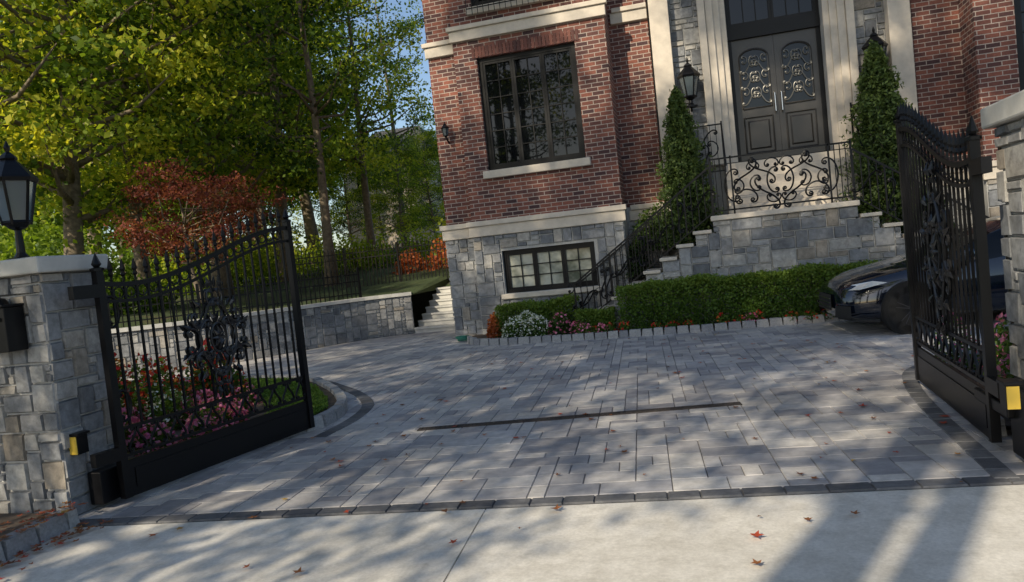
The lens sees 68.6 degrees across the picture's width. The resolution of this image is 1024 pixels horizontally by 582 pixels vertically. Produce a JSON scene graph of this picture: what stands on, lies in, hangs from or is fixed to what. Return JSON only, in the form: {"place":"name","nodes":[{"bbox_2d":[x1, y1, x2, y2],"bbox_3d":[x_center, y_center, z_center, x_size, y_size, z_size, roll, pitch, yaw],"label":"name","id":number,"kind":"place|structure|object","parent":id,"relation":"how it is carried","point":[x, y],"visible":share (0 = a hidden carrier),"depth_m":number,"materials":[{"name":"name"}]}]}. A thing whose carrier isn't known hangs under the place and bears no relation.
{"place":"outdoors","nodes":[
{"label":"outdoors","id":0,"kind":"place"},
{"bbox_2d":[0,507,79,564],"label":"curb","id":1,"kind":"structure","parent":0,"point":[25,540],"depth_m":5.11,"materials":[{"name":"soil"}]},
{"bbox_2d":[0,270,115,514],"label":"stonework","id":2,"kind":"object","parent":1,"relation":"on","point":[53,393],"visible":0.77,"depth_m":5.58,"materials":[{"name":"stone"}]},
{"bbox_2d":[0,298,28,352],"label":"wall mailbox","id":3,"kind":"object","parent":2,"relation":"attached to","point":[13,334],"depth_m":5.37,"materials":[{"name":"black metal"}]},
{"bbox_2d":[0,254,107,277],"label":"cap stone","id":4,"kind":"object","parent":2,"relation":"on","point":[35,265],"visible":0.68,"depth_m":5.46,"materials":[{"name":"grey stone"}]},
{"bbox_2d":[0,141,38,259],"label":"pillar lantern","id":5,"kind":"object","parent":4,"relation":"on","point":[18,182],"visible":0.91,"depth_m":5.71,"materials":[{"name":"black metal"}]},
{"bbox_2d":[69,430,89,454],"bbox_3d":[-3.221,1.131,5.594,0.100,0.160,0.120,-5,3,15],"label":"gate sensor","id":6,"kind":"object","parent":2,"relation":"attached to","point":[79,445],"visible":1,"depth_m":5.55,"materials":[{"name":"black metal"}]},
{"bbox_2d":[33,0,435,273],"label":"sky","id":7,"kind":"structure","parent":0,"point":[424,76],"materials":[{"name":"blue"}]},
{"bbox_2d":[414,286,454,332],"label":"stone garden steps","id":8,"kind":"structure","parent":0,"point":[438,315],"depth_m":17.87,"materials":[{"name":"grey stone"}]},
{"bbox_2d":[455,335,468,340],"bbox_3d":[-0.936,0.919,14.609,0.319,0.110,0.321,-5,3,15],"label":"garden hose","id":9,"kind":"object","parent":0,"point":[462,338],"visible":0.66,"depth_m":14.48,"materials":[{"name":"teal"}]},
{"bbox_2d":[0,485,1023,581],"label":"concrete apron","id":10,"kind":"object","parent":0,"point":[967,534],"visible":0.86,"depth_m":4.12,"materials":[{"name":"grey concrete"}]},
{"bbox_2d":[109,219,925,328],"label":"hillside","id":11,"kind":"structure","parent":0,"point":[419,285],"depth_m":20.00,"materials":[{"name":"green plant"}]},
{"bbox_2d":[0,0,175,196],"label":"deciduous tree","id":12,"kind":"object","parent":11,"relation":"on","point":[55,27],"visible":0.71,"depth_m":16.47,"materials":[{"name":"green plant"}]},
{"bbox_2d":[0,0,203,279],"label":"deciduous tree","id":13,"kind":"object","parent":11,"relation":"on","point":[47,202],"visible":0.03,"depth_m":27.51,"materials":[{"name":"green plant"}]},
{"bbox_2d":[0,0,243,260],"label":"deciduous tree","id":14,"kind":"object","parent":11,"relation":"on","point":[73,219],"visible":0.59,"depth_m":18.47,"materials":[{"name":"green plant"}]},
{"bbox_2d":[0,0,262,254],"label":"deciduous tree","id":15,"kind":"object","parent":11,"relation":"on","point":[79,145],"depth_m":28.16,"materials":[{"name":"green plant"}]},
{"bbox_2d":[0,0,273,289],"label":"deciduous tree","id":16,"kind":"object","parent":11,"relation":"on","point":[176,138],"visible":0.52,"depth_m":18.96,"materials":[{"name":"green plant"}]},
{"bbox_2d":[105,273,179,315],"bbox_3d":[-12.743,0.539,19.674,8.961,1.894,5.760,-5,3,15],"label":"hillside shrub","id":17,"kind":"object","parent":11,"relation":"on","point":[141,288],"visible":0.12,"depth_m":18.70,"materials":[{"name":"green plant"}]},
{"bbox_2d":[0,202,322,294],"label":"hillside shrub","id":18,"kind":"object","parent":11,"relation":"on","point":[42,238],"visible":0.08,"depth_m":25.42,"materials":[{"name":"green plant"}]},
{"bbox_2d":[2,0,346,296],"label":"deciduous tree","id":19,"kind":"object","parent":11,"relation":"on","point":[298,62],"visible":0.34,"depth_m":21.10,"materials":[{"name":"green plant"}]},
{"bbox_2d":[96,158,300,303],"bbox_3d":[-7.099,-1.411,17.467,4.323,3.355,4.043,-6,3,-8],"label":"japanese maple tree","id":20,"kind":"object","parent":11,"relation":"on","point":[222,195],"visible":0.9,"depth_m":17.05,"materials":[{"name":"red plant"}]},
{"bbox_2d":[0,0,445,276],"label":"distant woodland","id":21,"kind":"object","parent":11,"relation":"on","point":[342,205],"visible":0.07,"depth_m":42.91,"materials":[{"name":"green plant"}]},
{"bbox_2d":[125,3,333,246],"bbox_3d":[-11.086,-8.157,29.910,8.696,15.726,9.871,-7,3,-21],"label":"deciduous tree","id":22,"kind":"object","parent":11,"relation":"on","point":[298,97],"visible":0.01,"depth_m":28.80,"materials":[{"name":"green plant"}]},
{"bbox_2d":[166,0,388,281],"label":"deciduous tree","id":23,"kind":"object","parent":11,"relation":"on","point":[294,183],"visible":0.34,"depth_m":25.53,"materials":[{"name":"green plant"}]},
{"bbox_2d":[181,0,389,265],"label":"deciduous tree","id":24,"kind":"object","parent":11,"relation":"on","point":[310,225],"visible":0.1,"depth_m":31.48,"materials":[{"name":"green plant"}]},
{"bbox_2d":[190,0,398,286],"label":"deciduous tree","id":25,"kind":"object","parent":11,"relation":"on","point":[319,145],"visible":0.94,"depth_m":21.38,"materials":[{"name":"green plant"}]},
{"bbox_2d":[150,209,447,297],"bbox_3d":[-5.817,-1.350,26.749,15.495,3.070,7.394,-5,3,15],"label":"hillside shrub","id":26,"kind":"object","parent":11,"relation":"on","point":[345,244],"visible":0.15,"depth_m":26.07,"materials":[{"name":"green plant"}]},
{"bbox_2d":[261,0,433,264],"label":"deciduous tree","id":27,"kind":"object","parent":11,"relation":"on","point":[363,169],"visible":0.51,"depth_m":26.23,"materials":[{"name":"green plant"}]},
{"bbox_2d":[295,237,448,292],"bbox_3d":[-3.162,-0.703,20.341,6.303,1.270,0.228,-5,3,14],"label":"iron fence","id":28,"kind":"object","parent":11,"relation":"on","point":[344,253],"visible":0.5,"depth_m":20.53,"materials":[{"name":"black metal"}]},
{"bbox_2d":[315,0,437,246],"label":"deciduous tree","id":29,"kind":"object","parent":11,"relation":"on","point":[427,115],"visible":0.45,"depth_m":39.35,"materials":[{"name":"green plant"}]},
{"bbox_2d":[344,126,443,247],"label":"neighbour house","id":30,"kind":"structure","parent":11,"relation":"on","point":[390,239],"depth_m":53.75,"materials":[{"name":"beige"}]},
{"bbox_2d":[360,127,436,252],"bbox_3d":[-5.009,-4.265,33.018,3.320,6.005,3.769,-8,3,-29],"label":"deciduous tree","id":31,"kind":"object","parent":11,"relation":"on","point":[408,219],"visible":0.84,"depth_m":32.68,"materials":[{"name":"green plant"}]},
{"bbox_2d":[390,121,445,242],"bbox_3d":[-3.932,-4.876,35.676,3.558,6.434,4.038,-4,3,36],"label":"deciduous tree","id":32,"kind":"object","parent":11,"relation":"on","point":[431,152],"visible":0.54,"depth_m":35.19,"materials":[{"name":"green plant"}]},
{"bbox_2d":[393,236,447,274],"bbox_3d":[-1.938,-1.013,22.387,3.681,1.502,1.381,-5,3,15],"label":"orange shrub","id":33,"kind":"object","parent":11,"relation":"on","point":[421,262],"visible":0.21,"depth_m":22.46,"materials":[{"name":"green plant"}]},
{"bbox_2d":[647,84,723,250],"bbox_3d":[3.138,-1.694,13.591,1.511,4.082,1.491,-9,4,-42],"label":"conifer tree","id":34,"kind":"object","parent":11,"relation":"on","point":[682,145],"visible":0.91,"depth_m":13.41,"materials":[{"name":"green plant"}]},
{"bbox_2d":[422,0,1019,267],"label":"brick walls","id":35,"kind":"structure","parent":11,"relation":"on","point":[966,59],"depth_m":14.27,"materials":[{"name":"red brick"}]},
{"bbox_2d":[441,122,449,143],"bbox_3d":[-1.278,-3.143,14.927,0.175,0.427,0.434,-5,3,15],"label":"wall lantern","id":36,"kind":"object","parent":35,"relation":"attached to","point":[445,128],"depth_m":14.76,"materials":[{"name":"black metal"}]},
{"bbox_2d":[471,29,578,58],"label":"soldier lintel","id":37,"kind":"structure","parent":35,"relation":"attached to","point":[569,34],"depth_m":14.22,"materials":[{"name":"brick"}]},
{"bbox_2d":[421,0,1002,299],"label":"limestone trim","id":38,"kind":"structure","parent":35,"relation":"attached to","point":[840,40],"depth_m":14.08,"materials":[{"name":"beige stone"}]},
{"bbox_2d":[465,0,545,14],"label":"balconettes","id":39,"kind":"object","parent":38,"relation":"attached to","point":[493,3],"visible":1,"depth_m":14.18,"materials":[{"name":"black metal"}]},
{"bbox_2d":[472,0,1023,293],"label":"windows","id":40,"kind":"structure","parent":35,"relation":"attached to","point":[531,104],"depth_m":14.40,"materials":[{"name":"black glass"}]},
{"bbox_2d":[727,15,829,161],"bbox_3d":[5.049,-3.785,14.278,1.680,2.570,0.160,-5,3,15],"label":"double door","id":41,"kind":"structure","parent":35,"relation":"in","point":[778,84],"depth_m":14.27,"materials":[{"name":"grey paint"}]},
{"bbox_2d":[836,39,931,225],"bbox_3d":[6.343,-2.115,12.791,1.932,4.327,1.883,-8,3,-35],"label":"conifer tree","id":42,"kind":"object","parent":11,"relation":"on","point":[877,106],"visible":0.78,"depth_m":12.54,"materials":[{"name":"green plant"}]},
{"bbox_2d":[76,310,1023,526],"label":"paver driveway","id":43,"kind":"structure","parent":0,"point":[718,452],"depth_m":6.41,"materials":[{"name":"stone"}]},
{"bbox_2d":[87,463,120,504],"bbox_3d":[-3.099,1.477,5.759,0.120,0.250,0.250,-5,3,15],"label":"gate operator","id":44,"kind":"object","parent":43,"relation":"on","point":[103,483],"visible":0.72,"depth_m":5.66,"materials":[{"name":"black metal"}]},
{"bbox_2d":[67,208,314,498],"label":"driveway gate","id":45,"kind":"structure","parent":43,"relation":"on","point":[142,473],"depth_m":6.52,"materials":[{"name":"black metal"}]},
{"bbox_2d":[122,374,347,458],"bbox_3d":[-6.594,1.770,9.658,9.926,0.157,6.364,-5,3,15],"label":"curb","id":46,"kind":"object","parent":43,"relation":"on","point":[335,410],"visible":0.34,"depth_m":8.67,"materials":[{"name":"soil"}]},
{"bbox_2d":[120,383,200,429],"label":"white flower bed plants","id":47,"kind":"object","parent":46,"relation":"on","point":[168,401],"visible":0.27,"depth_m":8.24,"materials":[{"name":"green plant"}]},
{"bbox_2d":[114,338,251,418],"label":"red flower bed plants","id":48,"kind":"object","parent":46,"relation":"on","point":[131,386],"visible":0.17,"depth_m":9.01,"materials":[{"name":"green plant"}]},
{"bbox_2d":[121,388,253,455],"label":"pink flower bed plants","id":49,"kind":"object","parent":46,"relation":"on","point":[146,430],"visible":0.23,"depth_m":7.87,"materials":[{"name":"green plant"}]},
{"bbox_2d":[123,380,262,404],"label":"pink flower bed plants","id":50,"kind":"object","parent":46,"relation":"on","point":[253,396],"visible":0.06,"depth_m":9.35,"materials":[{"name":"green plant"}]},
{"bbox_2d":[239,377,328,414],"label":"lawn","id":51,"kind":"structure","parent":46,"relation":"on","point":[320,402],"depth_m":9.49,"materials":[{"name":"green plant"}]},
{"bbox_2d":[112,295,414,378],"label":"retaining wall","id":52,"kind":"structure","parent":43,"relation":"on","point":[329,325],"depth_m":16.32,"materials":[{"name":"stone"}]},
{"bbox_2d":[111,292,410,332],"bbox_3d":[-5.865,0.523,15.504,8.241,0.070,1.164,-7,3,-27],"label":"coping","id":53,"kind":"object","parent":52,"relation":"on","point":[160,325],"visible":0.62,"depth_m":16.15,"materials":[{"name":"stone"}]},
{"bbox_2d":[107,267,361,326],"bbox_3d":[-6.274,0.169,15.502,6.645,0.720,0.814,-7,3,-27],"label":"iron fence","id":54,"kind":"object","parent":53,"relation":"on","point":[197,291],"visible":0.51,"depth_m":15.88,"materials":[{"name":"black metal"}]},
{"bbox_2d":[0,324,962,578],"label":"fallen leaves","id":55,"kind":"object","parent":43,"relation":"on","point":[80,529],"visible":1,"depth_m":5.12,"materials":[{"name":"brown plant"}]},
{"bbox_2d":[417,402,741,430],"bbox_3d":[0.603,1.186,7.101,3.056,0.012,0.120,-6,3,6],"label":"trench drain","id":56,"kind":"object","parent":43,"relation":"on","point":[581,416],"visible":1,"depth_m":7.08,"materials":[{"name":"metal"}]},
{"bbox_2d":[467,313,842,345],"bbox_3d":[3.476,0.550,12.980,9.200,0.154,1.561,-5,3,15],"label":"house planter","id":57,"kind":"object","parent":43,"relation":"on","point":[481,339],"visible":0.44,"depth_m":12.54,"materials":[{"name":"stone"}]},
{"bbox_2d":[486,312,502,337],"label":"ornamental grass clump","id":58,"kind":"object","parent":57,"relation":"on","point":[491,328],"visible":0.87,"depth_m":14.04,"materials":[{"name":"orange plant"}]},
{"bbox_2d":[501,310,553,337],"bbox_3d":[0.285,0.622,13.611,1.046,0.554,0.617,-5,3,15],"label":"white flower shrub","id":59,"kind":"object","parent":57,"relation":"on","point":[531,325],"visible":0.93,"depth_m":13.50,"materials":[{"name":"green plant"}]},
{"bbox_2d":[493,293,579,336],"bbox_3d":[0.480,0.480,14.055,1.636,0.760,0.740,-5,3,15],"label":"boxwood hedge","id":60,"kind":"object","parent":57,"relation":"on","point":[519,307],"visible":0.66,"depth_m":13.86,"materials":[{"name":"green plant"}]},
{"bbox_2d":[548,312,583,334],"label":"pink flower shrub","id":61,"kind":"object","parent":57,"relation":"on","point":[557,323],"visible":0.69,"depth_m":13.23,"materials":[{"name":"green plant"}]},
{"bbox_2d":[574,304,616,333],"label":"boxwood hedge","id":62,"kind":"object","parent":57,"relation":"on","point":[596,316],"visible":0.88,"depth_m":13.03,"materials":[{"name":"green plant"}]},
{"bbox_2d":[575,312,757,333],"bbox_3d":[2.556,0.549,12.628,3.069,0.241,0.231,-5,3,15],"label":"pink flower border","id":63,"kind":"object","parent":57,"relation":"on","point":[602,325],"visible":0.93,"depth_m":12.88,"materials":[{"name":"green plant"}]},
{"bbox_2d":[586,309,834,334],"bbox_3d":[3.214,0.502,12.447,4.065,0.273,0.222,-5,3,15],"label":"red flower border","id":64,"kind":"object","parent":57,"relation":"on","point":[691,322],"visible":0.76,"depth_m":12.40,"materials":[{"name":"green plant"}]},
{"bbox_2d":[613,259,880,329],"bbox_3d":[4.519,0.033,12.315,5.657,0.956,0.623,-5,3,15],"label":"boxwood hedge","id":65,"kind":"object","parent":57,"relation":"on","point":[767,278],"visible":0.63,"depth_m":12.42,"materials":[{"name":"green plant"}]},
{"bbox_2d":[445,0,1004,336],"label":"stone base","id":66,"kind":"object","parent":43,"relation":"on","point":[477,279],"visible":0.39,"depth_m":14.34,"materials":[{"name":"grey stone"}]},
{"bbox_2d":[677,58,699,111],"bbox_3d":[3.346,-3.871,14.067,0.535,0.992,0.381,-9,4,-45],"label":"wall lantern","id":67,"kind":"object","parent":66,"relation":"attached to","point":[688,77],"depth_m":13.94,"materials":[{"name":"black metal"}]},
{"bbox_2d":[861,27,887,54],"bbox_3d":[6.424,-4.154,13.240,0.381,0.992,0.535,-3,4,45],"label":"wall lantern","id":68,"kind":"object","parent":66,"relation":"attached to","point":[873,36],"depth_m":13.13,"materials":[{"name":"black metal"}]},
{"bbox_2d":[584,149,920,323],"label":"porch steps","id":69,"kind":"structure","parent":43,"relation":"on","point":[816,188],"depth_m":13.30,"materials":[{"name":"grey stone"}]},
{"bbox_2d":[618,206,712,280],"bbox_3d":[2.787,-0.971,14.119,2.016,1.408,0.669,-6,3,9],"label":"climbing shrub","id":70,"kind":"object","parent":69,"relation":"attached to","point":[643,217],"visible":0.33,"depth_m":14.04,"materials":[{"name":"green plant"}]},
{"bbox_2d":[568,95,989,320],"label":"porch railings","id":71,"kind":"object","parent":69,"relation":"on","point":[635,258],"visible":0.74,"depth_m":12.72,"materials":[{"name":"black metal"}]},
{"bbox_2d":[857,174,954,232],"bbox_3d":[6.692,-1.466,12.840,1.647,1.179,0.683,-6,3,4],"label":"climbing shrub","id":72,"kind":"object","parent":69,"relation":"attached to","point":[885,216],"visible":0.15,"depth_m":12.76,"materials":[{"name":"green plant"}]},
{"bbox_2d":[818,216,1007,334],"bbox_3d":[6.775,-0.325,10.524,4.629,1.479,2.120,-6,3,10],"label":"parked car","id":73,"kind":"object","parent":43,"relation":"on","point":[878,291],"visible":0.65,"depth_m":10.03,"materials":[{"name":"black paint"}]},
{"bbox_2d":[893,103,1001,442],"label":"driveway gate","id":74,"kind":"structure","parent":43,"relation":"on","point":[952,387],"depth_m":5.61,"materials":[{"name":"black metal"}]},
{"bbox_2d":[974,380,1023,458],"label":"gate operator","id":75,"kind":"object","parent":74,"relation":"attached to","point":[1016,417],"visible":0.6,"depth_m":4.59,"materials":[{"name":"black metal"}]},
{"bbox_2d":[942,346,1010,436],"bbox_3d":[7.110,0.535,5.470,7.324,0.158,4.185,-5,3,15],"label":"flower bed","id":76,"kind":"object","parent":43,"relation":"on","point":[1005,421],"visible":0.03,"depth_m":6.39,"materials":[{"name":"plant"}]},
{"bbox_2d":[933,313,1013,378],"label":"pink flower bed plants","id":77,"kind":"object","parent":76,"relation":"on","point":[1001,334],"visible":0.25,"depth_m":6.50,"materials":[{"name":"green plant"}]},
{"bbox_2d":[994,118,1023,380],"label":"stonework","id":78,"kind":"object","parent":43,"relation":"on","point":[1009,144],"visible":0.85,"depth_m":4.84,"materials":[{"name":"stone"}]},
{"bbox_2d":[980,90,1023,128],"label":"cap stone","id":79,"kind":"object","parent":78,"relation":"on","point":[1007,110],"visible":1,"depth_m":4.67,"materials":[{"name":"grey stone"}]},
{"bbox_2d":[996,378,1023,409],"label":"gate sensor","id":80,"kind":"object","parent":78,"relation":"attached to","point":[1011,394],"visible":1,"depth_m":4.27,"materials":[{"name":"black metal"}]},
{"bbox_2d":[95,290,1023,526],"bbox_3d":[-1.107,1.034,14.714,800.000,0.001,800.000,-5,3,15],"label":"ground","id":81,"kind":"structure","parent":0,"point":[420,302],"depth_m":22.27,"materials":[{"name":"green plant"}]},
{"bbox_2d":[614,206,921,328],"bbox_3d":[4.724,-0.429,12.967,7.100,1.800,0.911,-5,3,15],"label":"porch stonework","id":82,"kind":"object","parent":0,"point":[831,236],"visible":0.32,"depth_m":12.55,"materials":[{"name":"grey stone"}]}
]}

